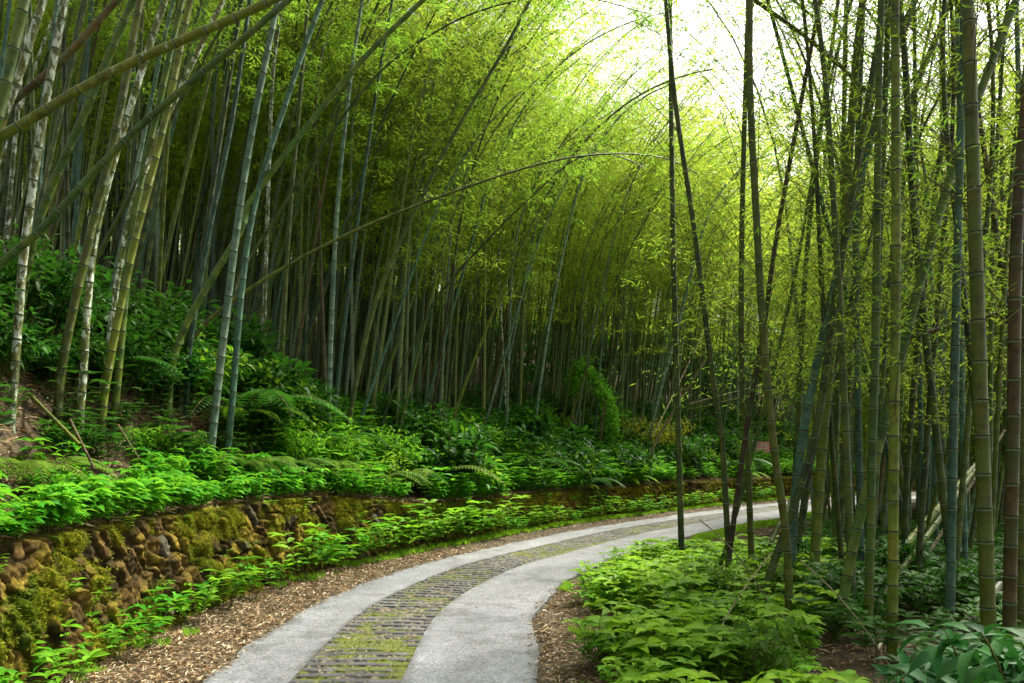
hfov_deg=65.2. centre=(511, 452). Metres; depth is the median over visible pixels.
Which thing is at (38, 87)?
bamboo
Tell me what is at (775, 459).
bamboo
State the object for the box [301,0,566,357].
bamboo
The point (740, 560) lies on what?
bamboo pole
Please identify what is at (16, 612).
moss
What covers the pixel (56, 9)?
bamboo
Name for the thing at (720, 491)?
leafy plant
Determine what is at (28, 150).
bamboo
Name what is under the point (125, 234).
bamboo
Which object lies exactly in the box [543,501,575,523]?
leafy plant
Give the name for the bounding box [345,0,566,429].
bamboo
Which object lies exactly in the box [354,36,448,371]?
bamboo
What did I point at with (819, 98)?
bamboo
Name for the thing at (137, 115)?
bamboo
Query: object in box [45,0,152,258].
bamboo
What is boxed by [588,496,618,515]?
leafy plant
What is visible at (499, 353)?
bamboo
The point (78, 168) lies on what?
bamboo
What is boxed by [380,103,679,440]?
bamboo
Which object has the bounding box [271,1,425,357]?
bamboo
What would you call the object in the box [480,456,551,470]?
fern
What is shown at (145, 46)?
bamboo
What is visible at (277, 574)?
leafy plant
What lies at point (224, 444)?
shrub
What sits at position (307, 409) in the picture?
shrub
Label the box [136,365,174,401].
shrub
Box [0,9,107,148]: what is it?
bamboo
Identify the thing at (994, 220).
bamboo
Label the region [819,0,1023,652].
bamboo
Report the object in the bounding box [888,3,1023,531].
bamboo
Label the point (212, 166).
bamboo
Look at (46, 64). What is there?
bamboo
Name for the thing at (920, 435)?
bamboo
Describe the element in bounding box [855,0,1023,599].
bamboo
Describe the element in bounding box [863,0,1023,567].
bamboo
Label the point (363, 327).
bamboo
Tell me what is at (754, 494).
leafy plant
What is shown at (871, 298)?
bamboo
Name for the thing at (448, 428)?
shrub
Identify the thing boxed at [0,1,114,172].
bamboo
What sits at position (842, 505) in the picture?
bamboo
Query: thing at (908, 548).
shrub
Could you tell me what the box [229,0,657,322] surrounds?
bamboo
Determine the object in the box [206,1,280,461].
bamboo
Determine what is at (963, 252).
bamboo
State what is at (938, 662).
shrub
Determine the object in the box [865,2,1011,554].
bamboo
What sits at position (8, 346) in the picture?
shrub
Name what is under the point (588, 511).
leafy plant
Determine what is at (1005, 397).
bamboo
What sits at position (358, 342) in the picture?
bamboo
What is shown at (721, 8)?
sky
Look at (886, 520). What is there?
bamboo
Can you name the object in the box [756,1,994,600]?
bamboo
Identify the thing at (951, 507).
bamboo
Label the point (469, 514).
leafy plant
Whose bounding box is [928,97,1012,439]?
bamboo
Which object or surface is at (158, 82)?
bamboo
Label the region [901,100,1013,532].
bamboo
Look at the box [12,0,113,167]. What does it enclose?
bamboo
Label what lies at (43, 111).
bamboo
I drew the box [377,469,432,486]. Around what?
fern
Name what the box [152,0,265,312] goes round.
bamboo
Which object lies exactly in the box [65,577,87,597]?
leafy plant
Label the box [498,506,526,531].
leafy plant
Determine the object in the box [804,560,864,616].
shrub
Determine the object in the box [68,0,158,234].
bamboo
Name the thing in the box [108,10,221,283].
bamboo
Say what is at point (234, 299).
bamboo
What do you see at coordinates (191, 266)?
bamboo
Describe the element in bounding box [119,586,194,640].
leafy plant
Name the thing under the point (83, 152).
bamboo
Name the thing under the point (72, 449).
shrub
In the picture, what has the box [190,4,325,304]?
bamboo
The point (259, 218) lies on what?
bamboo
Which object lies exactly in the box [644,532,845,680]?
leafy patch
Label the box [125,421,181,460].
shrub
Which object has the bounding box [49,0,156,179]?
bamboo
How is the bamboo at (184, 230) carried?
on the ground at (820, 655)
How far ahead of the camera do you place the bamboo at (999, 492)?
15.62 m
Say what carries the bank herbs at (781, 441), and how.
on the ground at (820, 655)
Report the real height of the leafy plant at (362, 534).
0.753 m
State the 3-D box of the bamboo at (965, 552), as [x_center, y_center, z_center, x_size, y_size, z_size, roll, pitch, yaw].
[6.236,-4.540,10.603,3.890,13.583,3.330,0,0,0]
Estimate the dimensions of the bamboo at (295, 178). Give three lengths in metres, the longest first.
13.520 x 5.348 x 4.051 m
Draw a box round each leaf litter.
[0,331,770,539]
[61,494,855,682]
[212,515,710,682]
[526,510,916,682]
[740,538,1001,682]
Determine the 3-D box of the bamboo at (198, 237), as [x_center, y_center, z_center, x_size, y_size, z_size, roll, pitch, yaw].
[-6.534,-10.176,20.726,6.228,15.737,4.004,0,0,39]
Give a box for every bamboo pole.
[27,394,81,445]
[68,418,95,470]
[117,424,140,460]
[647,306,716,446]
[690,384,762,404]
[690,392,763,410]
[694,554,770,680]
[700,520,777,617]
[758,496,790,566]
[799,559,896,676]
[869,309,1007,349]
[878,462,974,573]
[879,468,974,603]
[928,429,1005,552]
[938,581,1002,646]
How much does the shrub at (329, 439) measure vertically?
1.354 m
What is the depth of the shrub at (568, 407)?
28.55 m
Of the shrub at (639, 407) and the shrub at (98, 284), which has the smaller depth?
the shrub at (98, 284)
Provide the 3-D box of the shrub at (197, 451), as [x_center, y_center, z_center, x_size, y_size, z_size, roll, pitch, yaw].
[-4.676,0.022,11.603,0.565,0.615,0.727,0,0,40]
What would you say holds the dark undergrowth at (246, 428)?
on the ground at (820, 655)
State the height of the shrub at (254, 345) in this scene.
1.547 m
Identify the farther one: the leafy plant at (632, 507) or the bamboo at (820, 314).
the leafy plant at (632, 507)
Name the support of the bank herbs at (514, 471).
on the ground at (820, 655)
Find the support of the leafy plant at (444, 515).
on the ground at (820, 655)
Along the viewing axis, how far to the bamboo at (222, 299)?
20.72 m
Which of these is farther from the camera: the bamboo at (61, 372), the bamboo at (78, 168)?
the bamboo at (78, 168)
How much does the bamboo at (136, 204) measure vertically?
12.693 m
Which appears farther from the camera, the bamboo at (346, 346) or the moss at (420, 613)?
the bamboo at (346, 346)
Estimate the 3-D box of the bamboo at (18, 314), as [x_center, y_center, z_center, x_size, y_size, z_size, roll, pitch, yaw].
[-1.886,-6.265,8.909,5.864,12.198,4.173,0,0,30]
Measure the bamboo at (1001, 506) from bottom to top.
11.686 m
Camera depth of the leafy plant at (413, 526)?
15.47 m
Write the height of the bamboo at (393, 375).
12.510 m
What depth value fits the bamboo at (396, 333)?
21.62 m
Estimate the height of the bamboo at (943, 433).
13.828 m
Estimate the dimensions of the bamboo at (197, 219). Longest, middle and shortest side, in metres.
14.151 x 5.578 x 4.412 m
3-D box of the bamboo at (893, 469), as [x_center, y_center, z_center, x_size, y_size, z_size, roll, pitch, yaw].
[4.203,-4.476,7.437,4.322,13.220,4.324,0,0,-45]
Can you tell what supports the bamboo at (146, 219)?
on the ground at (820, 655)
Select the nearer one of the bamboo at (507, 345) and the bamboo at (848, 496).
the bamboo at (848, 496)
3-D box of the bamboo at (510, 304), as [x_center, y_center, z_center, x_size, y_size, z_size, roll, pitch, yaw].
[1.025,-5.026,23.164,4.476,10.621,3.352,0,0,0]
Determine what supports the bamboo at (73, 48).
on the ground at (820, 655)
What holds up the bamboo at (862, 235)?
on the ground at (820, 655)
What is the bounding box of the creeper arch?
[550,350,630,451]
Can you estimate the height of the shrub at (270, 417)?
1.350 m
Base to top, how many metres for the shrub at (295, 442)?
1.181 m
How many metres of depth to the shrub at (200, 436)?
11.82 m
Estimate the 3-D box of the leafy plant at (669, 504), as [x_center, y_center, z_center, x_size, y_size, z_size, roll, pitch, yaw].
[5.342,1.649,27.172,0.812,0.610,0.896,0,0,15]
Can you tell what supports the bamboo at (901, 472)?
on the ground at (820, 655)
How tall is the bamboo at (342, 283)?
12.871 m
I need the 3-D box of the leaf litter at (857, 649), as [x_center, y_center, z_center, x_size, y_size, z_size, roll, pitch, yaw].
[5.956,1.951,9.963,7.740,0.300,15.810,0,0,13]
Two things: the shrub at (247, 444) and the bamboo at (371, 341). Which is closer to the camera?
the shrub at (247, 444)
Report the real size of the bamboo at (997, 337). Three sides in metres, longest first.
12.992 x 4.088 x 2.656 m
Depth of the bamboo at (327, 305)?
25.53 m
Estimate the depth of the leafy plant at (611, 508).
24.10 m
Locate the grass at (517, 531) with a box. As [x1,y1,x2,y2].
[43,492,855,682]
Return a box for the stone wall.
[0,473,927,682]
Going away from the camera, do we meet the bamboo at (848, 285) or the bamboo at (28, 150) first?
the bamboo at (848, 285)
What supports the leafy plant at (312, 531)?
on the ground at (820, 655)
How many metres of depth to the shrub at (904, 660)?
5.30 m
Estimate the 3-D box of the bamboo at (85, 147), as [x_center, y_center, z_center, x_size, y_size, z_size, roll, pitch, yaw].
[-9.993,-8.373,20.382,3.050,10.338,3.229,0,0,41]
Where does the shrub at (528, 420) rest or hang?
on the ground at (820, 655)
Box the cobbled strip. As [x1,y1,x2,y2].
[289,494,915,682]
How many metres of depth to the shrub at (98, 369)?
10.63 m
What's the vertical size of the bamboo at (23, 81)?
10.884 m
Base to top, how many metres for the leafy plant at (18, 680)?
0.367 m
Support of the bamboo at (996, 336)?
on the ground at (820, 655)
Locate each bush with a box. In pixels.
[596,415,651,441]
[625,415,700,448]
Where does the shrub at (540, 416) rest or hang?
on the ground at (820, 655)
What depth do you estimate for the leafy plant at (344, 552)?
13.18 m
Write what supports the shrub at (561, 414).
on the ground at (820, 655)
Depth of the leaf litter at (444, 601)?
10.10 m
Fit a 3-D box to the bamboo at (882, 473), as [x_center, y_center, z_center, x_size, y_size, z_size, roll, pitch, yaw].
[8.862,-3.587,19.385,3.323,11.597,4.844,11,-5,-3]
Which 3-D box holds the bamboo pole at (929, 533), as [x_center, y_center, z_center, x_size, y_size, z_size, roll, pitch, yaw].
[5.420,1.163,10.553,3.145,1.889,0.099,0,0,-38]
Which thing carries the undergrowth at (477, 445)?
on the ground at (820, 655)
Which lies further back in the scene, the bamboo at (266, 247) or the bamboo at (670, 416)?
the bamboo at (670, 416)
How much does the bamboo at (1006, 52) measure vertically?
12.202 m
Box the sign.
[751,442,770,460]
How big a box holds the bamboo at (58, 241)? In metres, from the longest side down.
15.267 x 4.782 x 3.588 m
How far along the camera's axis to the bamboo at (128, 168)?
14.82 m
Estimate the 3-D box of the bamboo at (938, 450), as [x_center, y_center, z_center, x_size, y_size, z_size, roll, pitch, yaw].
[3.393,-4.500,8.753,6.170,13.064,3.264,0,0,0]
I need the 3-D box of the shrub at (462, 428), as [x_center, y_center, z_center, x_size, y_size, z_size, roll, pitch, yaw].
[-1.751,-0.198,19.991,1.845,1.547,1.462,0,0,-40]
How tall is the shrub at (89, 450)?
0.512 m
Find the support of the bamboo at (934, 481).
on the ground at (820, 655)
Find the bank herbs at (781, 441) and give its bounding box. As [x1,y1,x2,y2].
[22,289,840,480]
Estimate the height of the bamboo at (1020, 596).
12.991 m
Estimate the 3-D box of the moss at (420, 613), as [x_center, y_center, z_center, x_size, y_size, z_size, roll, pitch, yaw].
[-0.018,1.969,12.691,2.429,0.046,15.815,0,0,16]
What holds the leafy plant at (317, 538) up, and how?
on the ground at (820, 655)
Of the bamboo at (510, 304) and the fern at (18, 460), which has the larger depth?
the bamboo at (510, 304)
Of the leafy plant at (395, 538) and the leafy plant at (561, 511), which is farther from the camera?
the leafy plant at (561, 511)
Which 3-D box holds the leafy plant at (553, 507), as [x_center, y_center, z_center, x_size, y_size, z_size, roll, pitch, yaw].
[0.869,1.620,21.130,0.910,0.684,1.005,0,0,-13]
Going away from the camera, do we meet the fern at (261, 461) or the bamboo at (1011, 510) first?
the bamboo at (1011, 510)
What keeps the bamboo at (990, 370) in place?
on the ground at (820, 655)
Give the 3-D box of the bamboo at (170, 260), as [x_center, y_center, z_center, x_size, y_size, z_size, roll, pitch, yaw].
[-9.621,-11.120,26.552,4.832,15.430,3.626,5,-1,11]
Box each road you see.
[203,492,915,682]
[400,496,915,682]
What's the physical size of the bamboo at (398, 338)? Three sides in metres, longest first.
12.477 x 5.435 x 4.123 m
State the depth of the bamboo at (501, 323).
24.43 m
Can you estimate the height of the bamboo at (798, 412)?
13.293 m
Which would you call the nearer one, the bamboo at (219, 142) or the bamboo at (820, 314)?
the bamboo at (219, 142)
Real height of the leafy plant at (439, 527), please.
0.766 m
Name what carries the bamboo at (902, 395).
on the ground at (820, 655)
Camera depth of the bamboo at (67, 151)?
9.77 m
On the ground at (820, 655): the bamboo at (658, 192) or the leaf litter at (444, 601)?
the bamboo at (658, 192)
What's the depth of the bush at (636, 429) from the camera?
29.30 m
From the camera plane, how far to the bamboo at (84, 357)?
9.57 m
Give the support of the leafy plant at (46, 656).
on the ground at (820, 655)
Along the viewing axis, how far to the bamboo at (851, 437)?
19.33 m
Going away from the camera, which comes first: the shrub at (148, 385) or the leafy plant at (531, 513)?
the shrub at (148, 385)
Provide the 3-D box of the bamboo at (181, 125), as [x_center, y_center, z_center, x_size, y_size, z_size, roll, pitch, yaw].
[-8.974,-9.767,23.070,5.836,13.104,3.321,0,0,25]
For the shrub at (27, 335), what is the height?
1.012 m
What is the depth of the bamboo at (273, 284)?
27.19 m
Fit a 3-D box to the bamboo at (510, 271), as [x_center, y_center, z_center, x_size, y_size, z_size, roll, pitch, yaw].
[2.330,-4.871,20.167,6.959,11.015,3.942,0,0,27]
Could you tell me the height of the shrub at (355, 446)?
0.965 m
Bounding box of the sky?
[3,0,1023,331]
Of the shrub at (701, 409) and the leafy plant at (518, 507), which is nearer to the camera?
the leafy plant at (518, 507)
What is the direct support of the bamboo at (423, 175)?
on the ground at (820, 655)
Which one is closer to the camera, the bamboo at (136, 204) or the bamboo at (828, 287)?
the bamboo at (136, 204)
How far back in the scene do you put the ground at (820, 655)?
9.52 m
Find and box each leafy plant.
[0,553,8,571]
[0,670,66,682]
[31,619,109,682]
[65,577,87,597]
[84,611,175,660]
[91,587,111,610]
[103,510,141,525]
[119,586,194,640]
[163,577,233,623]
[200,556,262,607]
[222,554,293,597]
[250,497,278,510]
[267,558,308,581]
[268,522,348,578]
[295,498,312,513]
[302,532,344,571]
[320,538,360,571]
[332,520,389,562]
[344,517,397,558]
[368,516,411,557]
[372,503,431,551]
[398,510,451,547]
[414,512,462,546]
[421,499,479,543]
[443,500,490,540]
[451,505,486,538]
[456,494,470,503]
[466,511,501,536]
[472,493,530,535]
[478,501,523,533]
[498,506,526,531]
[512,515,528,528]
[513,505,544,528]
[527,505,549,525]
[532,501,559,523]
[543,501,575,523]
[567,508,587,519]
[577,502,603,518]
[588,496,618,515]
[601,494,635,513]
[616,496,644,511]
[625,494,653,511]
[647,495,668,509]
[658,492,676,507]
[684,493,700,505]
[695,490,716,504]
[706,490,721,503]
[719,489,734,499]
[744,487,762,499]
[752,487,770,498]
[755,482,774,497]
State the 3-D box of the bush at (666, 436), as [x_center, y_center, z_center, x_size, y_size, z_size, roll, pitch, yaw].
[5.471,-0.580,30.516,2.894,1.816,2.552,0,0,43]
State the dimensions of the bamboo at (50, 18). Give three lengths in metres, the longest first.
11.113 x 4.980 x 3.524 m
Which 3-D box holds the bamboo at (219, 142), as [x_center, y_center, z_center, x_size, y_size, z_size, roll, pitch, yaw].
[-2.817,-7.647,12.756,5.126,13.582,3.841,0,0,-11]
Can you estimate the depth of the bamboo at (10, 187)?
11.89 m
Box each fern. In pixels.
[0,454,117,485]
[200,455,305,475]
[240,456,343,473]
[301,459,378,477]
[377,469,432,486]
[404,465,505,487]
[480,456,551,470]
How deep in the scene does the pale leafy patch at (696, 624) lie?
7.43 m
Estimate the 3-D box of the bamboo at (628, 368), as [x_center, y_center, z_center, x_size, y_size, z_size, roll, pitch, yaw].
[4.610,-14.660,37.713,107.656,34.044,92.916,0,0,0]
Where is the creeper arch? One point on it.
(605, 394)
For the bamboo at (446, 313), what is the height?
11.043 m
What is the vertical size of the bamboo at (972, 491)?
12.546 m
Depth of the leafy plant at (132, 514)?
8.22 m
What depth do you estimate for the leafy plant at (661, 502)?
26.37 m
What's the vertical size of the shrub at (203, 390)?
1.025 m
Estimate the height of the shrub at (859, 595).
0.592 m
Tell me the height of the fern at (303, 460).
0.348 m
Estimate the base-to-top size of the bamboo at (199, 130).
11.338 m
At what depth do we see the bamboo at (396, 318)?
19.02 m
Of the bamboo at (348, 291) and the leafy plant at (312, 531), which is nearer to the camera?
the leafy plant at (312, 531)
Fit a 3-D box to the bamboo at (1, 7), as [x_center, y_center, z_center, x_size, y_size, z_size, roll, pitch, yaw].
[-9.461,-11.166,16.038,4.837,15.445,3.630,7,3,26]
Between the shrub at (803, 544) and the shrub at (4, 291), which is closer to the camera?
the shrub at (4, 291)
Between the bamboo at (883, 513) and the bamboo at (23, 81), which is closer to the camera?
the bamboo at (883, 513)
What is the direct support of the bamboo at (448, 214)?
on the ground at (820, 655)
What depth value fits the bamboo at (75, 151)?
17.29 m
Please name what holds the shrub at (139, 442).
on the ground at (820, 655)
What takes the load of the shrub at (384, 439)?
on the ground at (820, 655)
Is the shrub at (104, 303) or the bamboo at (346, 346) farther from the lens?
the bamboo at (346, 346)
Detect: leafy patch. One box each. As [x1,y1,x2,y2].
[560,534,871,682]
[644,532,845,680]
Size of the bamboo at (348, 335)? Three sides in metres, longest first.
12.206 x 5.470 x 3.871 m
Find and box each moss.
[0,490,584,682]
[295,531,638,682]
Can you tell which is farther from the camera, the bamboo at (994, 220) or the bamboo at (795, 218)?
the bamboo at (795, 218)
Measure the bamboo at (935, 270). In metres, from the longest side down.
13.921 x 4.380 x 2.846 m
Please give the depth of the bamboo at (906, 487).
10.77 m
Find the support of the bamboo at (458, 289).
on the ground at (820, 655)
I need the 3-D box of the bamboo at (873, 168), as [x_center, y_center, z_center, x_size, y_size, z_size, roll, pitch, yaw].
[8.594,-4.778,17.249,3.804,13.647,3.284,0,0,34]
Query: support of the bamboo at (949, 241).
on the ground at (820, 655)
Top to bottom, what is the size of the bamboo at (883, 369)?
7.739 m
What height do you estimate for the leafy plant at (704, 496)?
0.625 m
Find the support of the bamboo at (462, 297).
on the ground at (820, 655)
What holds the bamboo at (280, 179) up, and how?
on the ground at (820, 655)
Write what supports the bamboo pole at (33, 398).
on the ground at (820, 655)
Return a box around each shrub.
[0,222,97,326]
[0,241,141,352]
[0,273,33,355]
[0,303,55,381]
[0,314,41,372]
[0,320,25,366]
[21,339,89,390]
[23,329,97,391]
[27,271,150,349]
[27,322,119,394]
[36,417,105,459]
[46,426,87,456]
[60,338,125,395]
[71,310,181,398]
[78,427,111,457]
[108,424,158,458]
[111,361,144,393]
[123,321,172,400]
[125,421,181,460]
[133,356,186,398]
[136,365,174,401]
[138,288,220,354]
[150,340,216,403]
[170,435,212,462]
[174,429,208,452]
[190,358,242,409]
[205,317,287,366]
[205,426,241,452]
[220,383,307,452]
[232,430,266,456]
[269,417,332,465]
[287,382,340,435]
[300,417,366,465]
[310,430,370,462]
[327,425,363,453]
[348,387,401,419]
[356,425,415,457]
[367,424,427,477]
[394,387,434,417]
[400,415,450,443]
[410,416,476,447]
[438,377,489,418]
[459,413,507,452]
[489,410,539,445]
[490,402,530,425]
[509,376,548,401]
[522,405,556,431]
[539,406,574,426]
[542,391,577,422]
[624,397,650,420]
[680,401,705,416]
[704,399,735,416]
[771,535,826,567]
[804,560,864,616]
[846,580,906,637]
[871,648,971,682]
[874,535,938,579]
[885,620,1023,682]
[924,558,1001,616]
[925,622,1023,682]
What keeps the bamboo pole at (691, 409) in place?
on the ground at (820, 655)
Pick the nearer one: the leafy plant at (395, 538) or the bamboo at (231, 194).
the leafy plant at (395, 538)
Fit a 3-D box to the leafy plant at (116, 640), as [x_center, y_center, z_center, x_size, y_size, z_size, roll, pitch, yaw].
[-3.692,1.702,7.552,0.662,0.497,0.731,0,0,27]
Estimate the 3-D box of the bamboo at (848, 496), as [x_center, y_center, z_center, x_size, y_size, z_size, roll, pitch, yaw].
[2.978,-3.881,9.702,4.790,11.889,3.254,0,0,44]
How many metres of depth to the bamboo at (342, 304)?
21.08 m
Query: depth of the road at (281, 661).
9.67 m
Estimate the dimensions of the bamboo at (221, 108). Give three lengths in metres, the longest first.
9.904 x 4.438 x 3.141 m
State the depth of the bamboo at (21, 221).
24.52 m
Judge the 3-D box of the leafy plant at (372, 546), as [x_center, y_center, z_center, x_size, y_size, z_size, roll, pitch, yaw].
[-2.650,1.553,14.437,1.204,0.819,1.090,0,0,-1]
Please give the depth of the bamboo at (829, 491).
17.69 m
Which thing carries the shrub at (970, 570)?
on the ground at (820, 655)
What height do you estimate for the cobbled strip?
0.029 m
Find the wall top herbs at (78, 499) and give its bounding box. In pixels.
[0,436,585,682]
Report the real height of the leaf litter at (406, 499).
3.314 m
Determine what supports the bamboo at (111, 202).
on the ground at (820, 655)
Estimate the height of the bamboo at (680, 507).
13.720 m
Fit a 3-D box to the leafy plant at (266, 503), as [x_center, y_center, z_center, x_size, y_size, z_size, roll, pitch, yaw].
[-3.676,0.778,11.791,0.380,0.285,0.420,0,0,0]
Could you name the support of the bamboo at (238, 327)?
on the ground at (820, 655)
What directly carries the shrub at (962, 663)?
on the ground at (820, 655)
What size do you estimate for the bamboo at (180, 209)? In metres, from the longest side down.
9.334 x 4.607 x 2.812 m
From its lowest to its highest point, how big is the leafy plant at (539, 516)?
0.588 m
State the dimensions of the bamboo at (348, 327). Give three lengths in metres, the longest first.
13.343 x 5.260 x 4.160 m
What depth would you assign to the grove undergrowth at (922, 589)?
8.70 m
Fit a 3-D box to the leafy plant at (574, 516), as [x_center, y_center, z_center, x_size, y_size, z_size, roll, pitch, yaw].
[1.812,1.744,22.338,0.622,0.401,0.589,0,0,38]
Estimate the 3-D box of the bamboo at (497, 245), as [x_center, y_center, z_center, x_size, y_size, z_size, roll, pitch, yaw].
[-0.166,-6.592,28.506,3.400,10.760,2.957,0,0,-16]
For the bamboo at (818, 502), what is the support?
on the ground at (820, 655)
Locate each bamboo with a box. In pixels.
[0,0,3,34]
[0,0,11,80]
[0,0,30,129]
[0,0,108,199]
[0,0,821,269]
[0,0,926,142]
[0,0,1023,667]
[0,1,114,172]
[0,2,97,203]
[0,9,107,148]
[0,41,21,249]
[1,0,47,129]
[2,0,72,255]
[2,3,53,216]
[3,0,40,277]
[3,1,109,44]
[6,0,69,432]
[7,0,53,165]
[7,0,133,328]
[12,0,97,128]
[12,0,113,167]
[13,0,121,105]
[17,0,100,109]
[18,35,43,238]
[23,0,135,321]
[37,0,156,253]
[38,0,79,193]
[42,0,104,177]
[44,1,160,268]
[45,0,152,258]
[46,0,83,187]
[48,1,213,255]
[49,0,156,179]
[53,0,143,426]
[55,65,92,256]
[60,0,70,287]
[63,0,126,257]
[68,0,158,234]
[70,0,226,293]
[71,0,122,268]
[71,45,120,224]
[72,0,101,268]
[75,0,168,451]
[84,0,327,282]
[88,0,263,317]
[90,0,203,117]
[91,0,214,274]
[91,1,184,263]
[96,0,193,122]
[97,0,193,444]
[97,0,225,416]
[98,0,213,276]
[101,0,168,125]
[107,0,231,312]
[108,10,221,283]
[109,0,184,438]
[111,0,167,49]
[119,0,185,290]
[119,0,290,298]
[129,0,204,301]
[132,0,195,177]
[132,0,228,293]
[136,6,212,291]
[138,233,149,298]
[140,0,226,305]
[146,3,229,292]
[146,14,299,304]
[148,5,239,308]
[149,40,252,293]
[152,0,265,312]
[155,0,292,323]
[162,0,325,322]
[162,56,243,305]
[163,0,517,424]
[167,2,297,238]
[172,2,330,304]
[177,102,707,416]
[179,1,256,304]
[183,0,251,420]
[184,0,299,351]
[186,13,349,288]
[190,1,305,326]
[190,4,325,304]
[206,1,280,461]
[206,2,299,326]
[208,14,338,287]
[215,0,378,361]
[217,0,322,326]
[222,1,337,333]
[224,0,324,452]
[228,0,381,331]
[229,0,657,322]
[248,0,400,392]
[248,0,486,341]
[250,0,381,337]
[251,0,423,309]
[253,0,372,352]
[254,0,421,353]
[268,169,285,336]
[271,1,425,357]
[276,0,435,366]
[280,0,309,374]
[289,0,478,393]
[289,21,451,344]
[298,0,527,359]
[298,1,417,341]
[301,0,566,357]
[303,3,397,248]
[304,8,396,361]
[314,0,409,430]
[315,0,417,430]
[319,74,465,388]
[330,47,389,358]
[330,85,451,397]
[333,0,472,351]
[333,0,559,378]
[333,0,589,380]
[333,7,505,394]
[333,64,511,387]
[335,73,440,374]
[343,65,476,379]
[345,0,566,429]
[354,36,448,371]
[357,61,570,427]
[368,15,515,380]
[369,37,560,389]
[378,21,577,400]
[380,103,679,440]
[382,1,549,400]
[383,81,522,350]
[384,123,550,373]
[390,98,517,390]
[395,68,574,441]
[408,0,547,402]
[411,0,571,415]
[414,99,591,396]
[424,0,674,411]
[433,2,557,408]
[433,103,569,395]
[446,102,533,412]
[449,16,743,430]
[466,94,593,446]
[466,116,559,389]
[475,85,630,449]
[476,44,590,403]
[479,24,706,418]
[484,115,640,424]
[487,107,619,421]
[492,94,629,415]
[514,0,811,564]
[532,67,689,444]
[541,169,692,430]
[563,128,741,436]
[577,162,667,441]
[585,110,686,444]
[589,0,890,617]
[598,0,767,552]
[626,0,900,566]
[645,357,707,484]
[648,133,782,447]
[671,0,926,567]
[684,0,910,535]
[684,0,1010,646]
[701,0,935,566]
[708,0,945,565]
[710,0,939,488]
[713,0,966,632]
[723,0,977,556]
[725,0,1008,585]
[728,0,996,569]
[742,0,1014,534]
[742,0,1023,663]
[744,0,982,604]
[751,0,1022,553]
[752,201,853,522]
[753,0,1018,620]
[756,0,938,523]
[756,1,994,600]
[759,5,888,491]
[760,180,885,422]
[769,32,909,515]
[769,96,903,536]
[772,0,1023,642]
[772,110,925,475]
[776,0,986,425]
[780,0,1023,553]
[787,0,1023,625]
[790,7,926,526]
[799,0,1009,552]
[802,0,982,517]
[803,68,926,543]
[810,112,944,540]
[810,134,1005,522]
[813,1,924,525]
[817,1,989,546]
[819,0,993,383]
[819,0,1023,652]
[821,132,1009,405]
[822,0,1019,565]
[826,0,1023,578]
[827,16,1023,464]
[834,0,1022,361]
[835,30,954,537]
[838,1,1020,552]
[840,0,1023,627]
[843,2,1023,561]
[847,70,937,406]
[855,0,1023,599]
[859,0,1023,640]
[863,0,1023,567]
[863,35,1022,465]
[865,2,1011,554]
[866,128,952,515]
[867,223,923,492]
[873,29,1021,480]
[881,70,938,420]
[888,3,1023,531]
[889,0,1023,477]
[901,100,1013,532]
[904,3,1014,493]
[909,0,1023,340]
[910,1,1023,539]
[919,0,1023,555]
[923,168,1009,531]
[925,120,1010,525]
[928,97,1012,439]
[932,1,1022,476]
[935,56,1023,536]
[936,62,1014,554]
[938,50,1014,507]
[951,268,1008,423]
[966,26,1021,544]
[978,15,1023,209]
[980,54,1014,339]
[980,83,1013,501]
[988,116,1008,479]
[995,295,1004,531]
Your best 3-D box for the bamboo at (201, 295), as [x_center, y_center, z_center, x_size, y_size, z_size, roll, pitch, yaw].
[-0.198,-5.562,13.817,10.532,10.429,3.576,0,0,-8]
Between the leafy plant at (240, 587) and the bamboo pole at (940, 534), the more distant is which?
the bamboo pole at (940, 534)
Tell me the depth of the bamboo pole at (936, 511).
11.63 m
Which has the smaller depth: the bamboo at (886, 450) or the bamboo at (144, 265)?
the bamboo at (886, 450)
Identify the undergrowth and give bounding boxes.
[0,237,840,471]
[22,225,885,420]
[98,258,912,491]
[741,505,1023,679]
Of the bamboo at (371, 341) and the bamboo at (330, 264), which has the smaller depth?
the bamboo at (330, 264)
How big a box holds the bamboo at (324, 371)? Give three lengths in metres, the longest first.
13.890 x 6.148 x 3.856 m
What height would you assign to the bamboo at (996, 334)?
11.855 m
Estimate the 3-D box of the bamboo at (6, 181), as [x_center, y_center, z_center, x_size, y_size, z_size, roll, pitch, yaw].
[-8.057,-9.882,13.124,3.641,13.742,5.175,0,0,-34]
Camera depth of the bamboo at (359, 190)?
26.01 m
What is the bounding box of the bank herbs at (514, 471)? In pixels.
[208,336,1001,502]
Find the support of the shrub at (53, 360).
on the ground at (820, 655)
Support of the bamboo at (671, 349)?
on the ground at (820, 655)
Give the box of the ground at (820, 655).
[0,257,1002,682]
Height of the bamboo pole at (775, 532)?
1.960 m
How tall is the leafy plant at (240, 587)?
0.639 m
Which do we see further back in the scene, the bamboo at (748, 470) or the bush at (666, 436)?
the bush at (666, 436)
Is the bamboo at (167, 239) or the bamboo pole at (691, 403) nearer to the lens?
the bamboo at (167, 239)
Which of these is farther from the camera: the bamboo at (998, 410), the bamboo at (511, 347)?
the bamboo at (511, 347)

